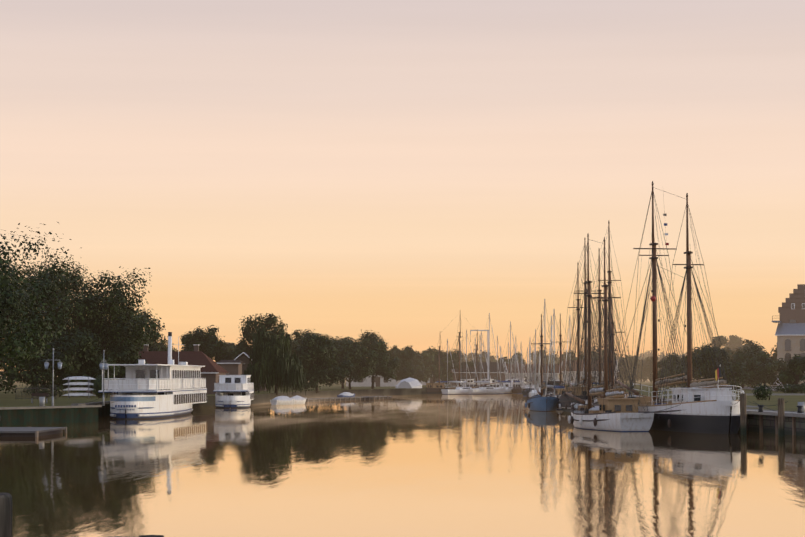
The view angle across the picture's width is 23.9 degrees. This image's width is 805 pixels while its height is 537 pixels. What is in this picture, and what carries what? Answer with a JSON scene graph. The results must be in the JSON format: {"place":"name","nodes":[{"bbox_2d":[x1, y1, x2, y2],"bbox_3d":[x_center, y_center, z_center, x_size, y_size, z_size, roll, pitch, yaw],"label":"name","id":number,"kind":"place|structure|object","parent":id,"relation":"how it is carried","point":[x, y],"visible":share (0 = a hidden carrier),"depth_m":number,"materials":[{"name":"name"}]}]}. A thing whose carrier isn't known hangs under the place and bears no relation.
{"place":"outdoors","nodes":[
{"label":"outdoors","id":0,"kind":"place"},
{"bbox_2d":[114,344,228,393],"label":"house","id":1,"kind":"structure","parent":0,"point":[211,371],"depth_m":250.03,"materials":[{"name":"tile"}]},
{"bbox_2d":[217,360,244,374],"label":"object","id":2,"kind":"structure","parent":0,"point":[232,367],"depth_m":287.61,"materials":[{"name":"brick"}]},
{"bbox_2d":[0,394,804,536],"bbox_3d":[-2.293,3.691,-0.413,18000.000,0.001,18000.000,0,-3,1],"label":"water","id":3,"kind":"structure","parent":0,"point":[465,465],"depth_m":70.25,"materials":[{"name":"orange liquid"}]},
{"bbox_2d":[0,493,11,536],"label":"pile","id":4,"kind":"object","parent":3,"relation":"in","point":[5,514],"visible":1,"depth_m":14.85,"materials":[{"name":"wood"}]},
{"bbox_2d":[0,427,66,436],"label":"pontoon","id":5,"kind":"object","parent":3,"relation":"on","point":[23,431],"visible":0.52,"depth_m":115.78,"materials":[{"name":"grey wood"}]},
{"bbox_2d":[99,332,206,418],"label":"ferry","id":6,"kind":"object","parent":3,"relation":"on","point":[151,391],"visible":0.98,"depth_m":166.92,"materials":[{"name":"white paint"}]},
{"bbox_2d":[213,375,253,407],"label":"excursion ship","id":7,"kind":"object","parent":3,"relation":"on","point":[234,391],"visible":0.98,"depth_m":215.23,"materials":[{"name":"white paint"}]},
{"bbox_2d":[270,396,293,404],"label":"covered boat","id":8,"kind":"object","parent":3,"relation":"on","point":[282,400],"visible":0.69,"depth_m":237.23,"materials":[{"name":"white fabric"}]},
{"bbox_2d":[291,395,306,403],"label":"covered boat","id":9,"kind":"object","parent":3,"relation":"on","point":[299,400],"visible":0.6,"depth_m":240.54,"materials":[{"name":"white fabric"}]},
{"bbox_2d":[337,392,354,396],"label":"covered boat","id":10,"kind":"object","parent":3,"relation":"on","point":[346,394],"visible":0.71,"depth_m":292.11,"materials":[{"name":"white fabric"}]},
{"bbox_2d":[306,396,391,401],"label":"jetty","id":11,"kind":"object","parent":3,"relation":"in","point":[345,398],"visible":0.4,"depth_m":278.38,"materials":[{"name":"brown wood"}]},
{"bbox_2d":[31,393,804,412],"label":"quay furniture","id":12,"kind":"object","parent":3,"relation":"on","point":[41,401],"visible":0.67,"depth_m":149.05,"materials":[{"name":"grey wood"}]},
{"bbox_2d":[435,339,457,387],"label":"yacht","id":13,"kind":"object","parent":3,"relation":"on","point":[447,368],"visible":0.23,"depth_m":382.28,"materials":[{"name":"white paint"}]},
{"bbox_2d":[420,315,497,393],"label":"sailboats","id":14,"kind":"object","parent":3,"relation":"on","point":[434,388],"visible":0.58,"depth_m":371.54,"materials":[{"name":"black paint"}]},
{"bbox_2d":[441,330,479,393],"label":"yacht","id":15,"kind":"object","parent":3,"relation":"on","point":[461,390],"visible":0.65,"depth_m":366.98,"materials":[{"name":"white paint"}]},
{"bbox_2d":[458,379,477,386],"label":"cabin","id":16,"kind":"object","parent":15,"relation":"attached to","point":[471,382],"visible":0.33,"depth_m":374.78,"materials":[{"name":"white paint"}]},
{"bbox_2d":[467,313,505,393],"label":"yacht","id":17,"kind":"object","parent":3,"relation":"on","point":[487,390],"visible":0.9,"depth_m":370.05,"materials":[{"name":"white paint"}]},
{"bbox_2d":[483,379,499,387],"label":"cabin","id":18,"kind":"object","parent":17,"relation":"attached to","point":[496,385],"visible":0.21,"depth_m":378.78,"materials":[{"name":"white paint"}]},
{"bbox_2d":[485,336,505,386],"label":"yacht","id":19,"kind":"object","parent":3,"relation":"on","point":[497,363],"visible":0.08,"depth_m":403.53,"materials":[{"name":"white paint"}]},
{"bbox_2d":[498,321,523,393],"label":"yacht","id":20,"kind":"object","parent":3,"relation":"on","point":[508,390],"visible":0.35,"depth_m":382.70,"materials":[{"name":"white paint"}]},
{"bbox_2d":[503,379,525,388],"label":"motorboat","id":21,"kind":"object","parent":3,"relation":"on","point":[514,384],"visible":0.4,"depth_m":384.23,"materials":[{"name":"white paint"}]},
{"bbox_2d":[508,349,524,393],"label":"yacht","id":22,"kind":"object","parent":3,"relation":"on","point":[516,390],"visible":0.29,"depth_m":380.28,"materials":[{"name":"white wood"}]},
{"bbox_2d":[521,340,534,395],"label":"yacht","id":23,"kind":"object","parent":3,"relation":"on","point":[525,391],"visible":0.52,"depth_m":338.27,"materials":[{"name":"white paint"}]},
{"bbox_2d":[528,329,540,396],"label":"yacht","id":24,"kind":"object","parent":3,"relation":"on","point":[531,393],"visible":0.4,"depth_m":303.74,"materials":[{"name":"white paint"}]},
{"bbox_2d":[529,343,540,386],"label":"yacht","id":25,"kind":"object","parent":3,"relation":"on","point":[534,367],"visible":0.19,"depth_m":408.53,"materials":[{"name":"white paint"}]},
{"bbox_2d":[525,314,559,410],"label":"sailboat","id":26,"kind":"object","parent":3,"relation":"on","point":[541,402],"visible":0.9,"depth_m":196.93,"materials":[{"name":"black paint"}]},
{"bbox_2d":[537,299,555,396],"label":"yacht","id":27,"kind":"object","parent":3,"relation":"on","point":[548,386],"visible":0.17,"depth_m":232.05,"materials":[{"name":"brown wood"}]},
{"bbox_2d":[543,316,559,380],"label":"yacht","id":28,"kind":"object","parent":3,"relation":"on","point":[551,351],"visible":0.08,"depth_m":266.36,"materials":[{"name":"white paint"}]},
{"bbox_2d":[543,381,559,393],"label":"yacht","id":29,"kind":"object","parent":3,"relation":"on","point":[550,389],"visible":0.12,"depth_m":251.89,"materials":[{"name":"white wood"}]},
{"bbox_2d":[544,309,564,409],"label":"yacht","id":30,"kind":"object","parent":3,"relation":"on","point":[557,387],"visible":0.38,"depth_m":209.42,"materials":[{"name":"white paint"}]},
{"bbox_2d":[546,314,576,395],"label":"sailboat","id":31,"kind":"object","parent":3,"relation":"on","point":[563,391],"visible":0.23,"depth_m":231.93,"materials":[{"name":"black paint"}]},
{"bbox_2d":[563,315,576,384],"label":"yacht","id":32,"kind":"object","parent":3,"relation":"on","point":[566,356],"visible":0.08,"depth_m":279.09,"materials":[{"name":"white paint"}]},
{"bbox_2d":[557,238,603,411],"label":"ship","id":33,"kind":"object","parent":3,"relation":"on","point":[564,404],"visible":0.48,"depth_m":190.99,"materials":[{"name":"green paint"}]},
{"bbox_2d":[581,221,631,403],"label":"ship","id":34,"kind":"object","parent":3,"relation":"on","point":[599,300],"visible":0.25,"depth_m":181.13,"materials":[{"name":"green paint"}]},
{"bbox_2d":[564,234,653,431],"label":"ketch","id":35,"kind":"object","parent":3,"relation":"on","point":[613,411],"visible":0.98,"depth_m":131.02,"materials":[{"name":"white paint"}]},
{"bbox_2d":[592,295,636,405],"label":"ship","id":36,"kind":"object","parent":3,"relation":"on","point":[595,401],"visible":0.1,"depth_m":163.51,"materials":[{"name":"black paint"}]},
{"bbox_2d":[611,181,744,433],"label":"schooner","id":37,"kind":"object","parent":3,"relation":"on","point":[711,408],"visible":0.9,"depth_m":127.05,"materials":[{"name":"black paint"}]},
{"bbox_2d":[740,394,745,434],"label":"mooring post","id":38,"kind":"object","parent":3,"relation":"in","point":[743,414],"depth_m":117.28,"materials":[{"name":"wood"}]},
{"bbox_2d":[778,398,784,436],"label":"mooring post","id":39,"kind":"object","parent":3,"relation":"in","point":[781,432],"depth_m":114.73,"materials":[{"name":"wood"}]},
{"bbox_2d":[0,376,804,411],"bbox_3d":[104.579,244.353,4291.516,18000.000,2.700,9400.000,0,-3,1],"label":"ground","id":40,"kind":"structure","parent":0,"point":[334,390],"depth_m":258.30,"materials":[{"name":"green plant"}]},
{"bbox_2d":[0,407,19,425],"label":"quay wall","id":41,"kind":"structure","parent":40,"relation":"on","point":[8,415],"depth_m":140.06,"materials":[{"name":"metal"}]},
{"bbox_2d":[0,230,68,379],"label":"tree","id":42,"kind":"object","parent":40,"relation":"on","point":[7,297],"visible":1,"depth_m":170.59,"materials":[{"name":"green plant"}]},
{"bbox_2d":[16,387,56,399],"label":"fence","id":43,"kind":"object","parent":40,"relation":"on","point":[32,388],"visible":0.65,"depth_m":193.28,"materials":[{"name":"grey metal"}]},
{"bbox_2d":[0,222,85,390],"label":"tree","id":44,"kind":"object","parent":40,"relation":"on","point":[37,319],"visible":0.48,"depth_m":206.86,"materials":[{"name":"green plant"}]},
{"bbox_2d":[0,327,89,396],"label":"tree","id":45,"kind":"object","parent":40,"relation":"on","point":[37,375],"visible":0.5,"depth_m":222.38,"materials":[{"name":"green plant"}]},
{"bbox_2d":[23,384,67,396],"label":"hedge","id":46,"kind":"object","parent":40,"relation":"on","point":[42,391],"visible":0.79,"depth_m":215.04,"materials":[{"name":"green plant"}]},
{"bbox_2d":[0,256,103,387],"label":"tree","id":47,"kind":"object","parent":40,"relation":"on","point":[75,272],"visible":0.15,"depth_m":283.12,"materials":[{"name":"green plant"}]},
{"bbox_2d":[17,405,101,424],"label":"quay wall","id":48,"kind":"structure","parent":40,"relation":"on","point":[56,414],"depth_m":145.29,"materials":[{"name":"metal"}]},
{"bbox_2d":[44,348,61,405],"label":"lamp","id":49,"kind":"object","parent":48,"relation":"on","point":[46,364],"visible":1,"depth_m":144.65,"materials":[{"name":"grey metal"}]},
{"bbox_2d":[0,256,138,393],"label":"tree","id":50,"kind":"object","parent":40,"relation":"on","point":[73,330],"visible":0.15,"depth_m":237.85,"materials":[{"name":"green plant"}]},
{"bbox_2d":[62,376,95,397],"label":"stacked boats","id":51,"kind":"object","parent":40,"relation":"on","point":[88,394],"visible":0.96,"depth_m":204.94,"materials":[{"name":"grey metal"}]},
{"bbox_2d":[44,328,120,392],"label":"tree","id":52,"kind":"object","parent":40,"relation":"on","point":[93,358],"visible":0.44,"depth_m":225.12,"materials":[{"name":"green plant"}]},
{"bbox_2d":[29,266,159,394],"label":"tree","id":53,"kind":"object","parent":40,"relation":"on","point":[114,299],"visible":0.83,"depth_m":235.48,"materials":[{"name":"green plant"}]},
{"bbox_2d":[93,375,109,397],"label":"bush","id":54,"kind":"object","parent":40,"relation":"on","point":[97,384],"visible":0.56,"depth_m":203.85,"materials":[{"name":"green plant"}]},
{"bbox_2d":[99,350,107,405],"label":"lamp","id":55,"kind":"object","parent":40,"relation":"on","point":[103,365],"visible":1,"depth_m":155.57,"materials":[{"name":"grey metal"}]},
{"bbox_2d":[101,342,147,393],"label":"tree","id":56,"kind":"object","parent":40,"relation":"on","point":[119,354],"visible":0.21,"depth_m":232.63,"materials":[{"name":"green plant"}]},
{"bbox_2d":[71,401,192,417],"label":"quay wall","id":57,"kind":"structure","parent":40,"relation":"on","point":[103,411],"depth_m":168.29,"materials":[{"name":"concrete"}]},
{"bbox_2d":[101,313,164,351],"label":"tree","id":58,"kind":"object","parent":40,"relation":"on","point":[154,338],"visible":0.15,"depth_m":262.02,"materials":[{"name":"green plant"}]},
{"bbox_2d":[107,308,165,349],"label":"tree","id":59,"kind":"object","parent":40,"relation":"on","point":[145,317],"visible":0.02,"depth_m":298.57,"materials":[{"name":"green plant"}]},
{"bbox_2d":[143,335,177,350],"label":"tree","id":60,"kind":"object","parent":40,"relation":"on","point":[162,346],"visible":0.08,"depth_m":309.51,"materials":[{"name":"green plant"}]},
{"bbox_2d":[179,325,232,364],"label":"tree","id":61,"kind":"object","parent":40,"relation":"on","point":[211,345],"visible":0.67,"depth_m":298.78,"materials":[{"name":"green plant"}]},
{"bbox_2d":[223,342,235,359],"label":"tree","id":62,"kind":"object","parent":40,"relation":"on","point":[229,346],"visible":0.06,"depth_m":333.83,"materials":[{"name":"green plant"}]},
{"bbox_2d":[234,352,268,390],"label":"boat house","id":63,"kind":"structure","parent":40,"relation":"on","point":[242,357],"depth_m":295.59,"materials":[{"name":"brown wood"}]},
{"bbox_2d":[229,313,287,360],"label":"tree","id":64,"kind":"object","parent":40,"relation":"on","point":[270,321],"visible":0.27,"depth_m":299.14,"materials":[{"name":"green plant"}]},
{"bbox_2d":[241,327,305,394],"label":"willow","id":65,"kind":"object","parent":40,"relation":"on","point":[276,364],"visible":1,"depth_m":262.80,"materials":[{"name":"green plant"}]},
{"bbox_2d":[289,329,313,389],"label":"tree","id":66,"kind":"object","parent":40,"relation":"on","point":[296,333],"visible":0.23,"depth_m":323.79,"materials":[{"name":"green plant"}]},
{"bbox_2d":[294,332,354,392],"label":"tree","id":67,"kind":"object","parent":40,"relation":"on","point":[318,350],"visible":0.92,"depth_m":297.72,"materials":[{"name":"green plant"}]},
{"bbox_2d":[323,336,367,388],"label":"tree","id":68,"kind":"object","parent":40,"relation":"on","point":[342,383],"visible":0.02,"depth_m":349.03,"materials":[{"name":"green plant"}]},
{"bbox_2d":[327,338,378,389],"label":"tree","id":69,"kind":"object","parent":40,"relation":"on","point":[355,351],"visible":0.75,"depth_m":327.90,"materials":[{"name":"green plant"}]},
{"bbox_2d":[346,375,395,386],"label":"house","id":70,"kind":"structure","parent":40,"relation":"on","point":[378,381],"depth_m":415.38,"materials":[{"name":"white paint"}]},
{"bbox_2d":[357,330,400,388],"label":"tree","id":71,"kind":"object","parent":40,"relation":"on","point":[372,342],"visible":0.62,"depth_m":343.45,"materials":[{"name":"green plant"}]},
{"bbox_2d":[388,345,416,379],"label":"tree","id":72,"kind":"object","parent":40,"relation":"on","point":[405,371],"visible":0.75,"depth_m":398.36,"materials":[{"name":"green plant"}]},
{"bbox_2d":[396,378,421,387],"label":"dome tent","id":73,"kind":"object","parent":40,"relation":"on","point":[409,383],"visible":0.38,"depth_m":361.85,"materials":[{"name":"white fabric"}]},
{"bbox_2d":[407,351,431,382],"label":"tree","id":74,"kind":"object","parent":40,"relation":"on","point":[419,366],"visible":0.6,"depth_m":427.67,"materials":[{"name":"green plant"}]},
{"bbox_2d":[413,346,458,384],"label":"tree","id":75,"kind":"object","parent":40,"relation":"on","point":[428,355],"visible":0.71,"depth_m":437.70,"materials":[{"name":"green plant"}]},
{"bbox_2d":[437,350,474,379],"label":"tree","id":76,"kind":"object","parent":40,"relation":"on","point":[470,363],"visible":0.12,"depth_m":446.83,"materials":[{"name":"green plant"}]},
{"bbox_2d":[461,352,474,361],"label":"tree","id":77,"kind":"object","parent":40,"relation":"on","point":[470,357],"visible":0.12,"depth_m":628.55,"materials":[{"name":"green plant"}]},
{"bbox_2d":[451,362,507,385],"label":"house","id":78,"kind":"structure","parent":40,"relation":"on","point":[484,365],"depth_m":445.09,"materials":[{"name":"brick"}]},
{"bbox_2d":[470,330,488,378],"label":"mast crane","id":79,"kind":"object","parent":40,"relation":"on","point":[487,349],"visible":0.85,"depth_m":383.00,"materials":[{"name":"white paint"}]},
{"bbox_2d":[469,350,498,361],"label":"tree","id":80,"kind":"object","parent":40,"relation":"on","point":[484,358],"visible":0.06,"depth_m":564.07,"materials":[{"name":"green plant"}]},
{"bbox_2d":[496,352,526,363],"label":"tree","id":81,"kind":"object","parent":40,"relation":"on","point":[513,361],"visible":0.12,"depth_m":498.47,"materials":[{"name":"green plant"}]},
{"bbox_2d":[528,347,559,363],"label":"tree","id":82,"kind":"object","parent":40,"relation":"on","point":[547,359],"visible":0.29,"depth_m":602.14,"materials":[{"name":"green plant"}]},
{"bbox_2d":[558,351,581,374],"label":"tree","id":83,"kind":"object","parent":40,"relation":"on","point":[564,357],"visible":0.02,"depth_m":584.45,"materials":[{"name":"green plant"}]},
{"bbox_2d":[571,346,603,359],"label":"tree","id":84,"kind":"object","parent":40,"relation":"on","point":[596,355],"depth_m":524.09,"materials":[{"name":"green plant"}]},
{"bbox_2d":[617,354,647,383],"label":"tree","id":85,"kind":"object","parent":40,"relation":"on","point":[632,359],"visible":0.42,"depth_m":535.72,"materials":[{"name":"green plant"}]},
{"bbox_2d":[636,356,669,383],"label":"tree","id":86,"kind":"object","parent":40,"relation":"on","point":[647,367],"visible":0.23,"depth_m":525.33,"materials":[{"name":"green plant"}]},
{"bbox_2d":[638,350,667,381],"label":"tree","id":87,"kind":"object","parent":40,"relation":"on","point":[644,355],"visible":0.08,"depth_m":709.97,"materials":[{"name":"green plant"}]},
{"bbox_2d":[657,352,681,387],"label":"tree","id":88,"kind":"object","parent":40,"relation":"on","point":[659,363],"visible":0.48,"depth_m":375.70,"materials":[{"name":"green plant"}]},
{"bbox_2d":[675,345,728,387],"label":"tree","id":89,"kind":"object","parent":40,"relation":"on","point":[685,364],"visible":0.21,"depth_m":356.70,"materials":[{"name":"green plant"}]},
{"bbox_2d":[712,336,728,383],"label":"tree","id":90,"kind":"object","parent":40,"relation":"on","point":[723,340],"visible":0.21,"depth_m":516.45,"materials":[{"name":"green plant"}]},
{"bbox_2d":[692,343,749,389],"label":"tree","id":91,"kind":"object","parent":40,"relation":"on","point":[739,373],"visible":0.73,"depth_m":326.37,"materials":[{"name":"green plant"}]},
{"bbox_2d":[724,335,742,353],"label":"tree","id":92,"kind":"object","parent":40,"relation":"on","point":[735,342],"visible":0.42,"depth_m":580.17,"materials":[{"name":"green plant"}]},
{"bbox_2d":[665,398,804,435],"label":"quay wall","id":93,"kind":"structure","parent":40,"relation":"on","point":[767,422],"depth_m":120.63,"materials":[{"name":"concrete"}]},
{"bbox_2d":[0,397,793,419],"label":"mooring lines","id":94,"kind":"object","parent":93,"relation":"on","point":[579,404],"visible":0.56,"depth_m":123.47,"materials":[{"name":"grey"}]},
{"bbox_2d":[724,339,764,384],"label":"tree","id":95,"kind":"object","parent":40,"relation":"on","point":[746,343],"visible":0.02,"depth_m":434.06,"materials":[{"name":"green plant"}]},
{"bbox_2d":[725,341,768,387],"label":"tree","id":96,"kind":"object","parent":40,"relation":"on","point":[738,356],"visible":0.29,"depth_m":346.90,"materials":[{"name":"green plant"}]},
{"bbox_2d":[752,384,773,399],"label":"bush","id":97,"kind":"object","parent":40,"relation":"on","point":[762,394],"visible":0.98,"depth_m":188.06,"materials":[{"name":"green plant"}]},
{"bbox_2d":[741,351,788,386],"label":"tree","id":98,"kind":"object","parent":40,"relation":"on","point":[762,366],"visible":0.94,"depth_m":336.45,"materials":[{"name":"green plant"}]},
{"bbox_2d":[758,343,777,376],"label":"tree","id":99,"kind":"object","parent":40,"relation":"on","point":[774,355],"visible":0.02,"depth_m":397.92,"materials":[{"name":"green plant"}]},
{"bbox_2d":[773,384,802,392],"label":"bush","id":100,"kind":"object","parent":40,"relation":"on","point":[788,389],"visible":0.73,"depth_m":259.20,"materials":[{"name":"green plant"}]},
{"bbox_2d":[772,284,804,386],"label":"warehouse","id":101,"kind":"structure","parent":40,"relation":"on","point":[790,332],"depth_m":396.02,"materials":[{"name":"brick"}]},
{"bbox_2d":[777,354,804,386],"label":"tree","id":102,"kind":"object","parent":40,"relation":"on","point":[796,366],"visible":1,"depth_m":297.48,"materials":[{"name":"green plant"}]},
{"bbox_2d":[791,383,804,392],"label":"bush","id":103,"kind":"object","parent":40,"relation":"on","point":[798,387],"visible":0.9,"depth_m":257.59,"materials":[{"name":"green plant"}]},
{"bbox_2d":[0,0,804,375],"label":"sky","id":104,"kind":"structure","parent":0,"point":[399,170],"materials":[{"name":"orange"}]},
{"bbox_2d":[396,375,450,384],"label":"hall","id":105,"kind":"structure","parent":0,"point":[421,382],"depth_m":464.43,"materials":[{"name":"white paint"}]},
{"bbox_2d":[505,364,559,384],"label":"house","id":106,"kind":"structure","parent":0,"point":[522,369],"depth_m":464.75,"materials":[{"name":"white paint"}]},
{"bbox_2d":[562,360,618,383],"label":"house","id":107,"kind":"structure","parent":0,"point":[574,369],"depth_m":514.66,"materials":[{"name":"white paint"}]},
{"bbox_2d":[666,386,804,412],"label":"road","id":108,"kind":"structure","parent":0,"point":[765,388],"depth_m":235.86,"materials":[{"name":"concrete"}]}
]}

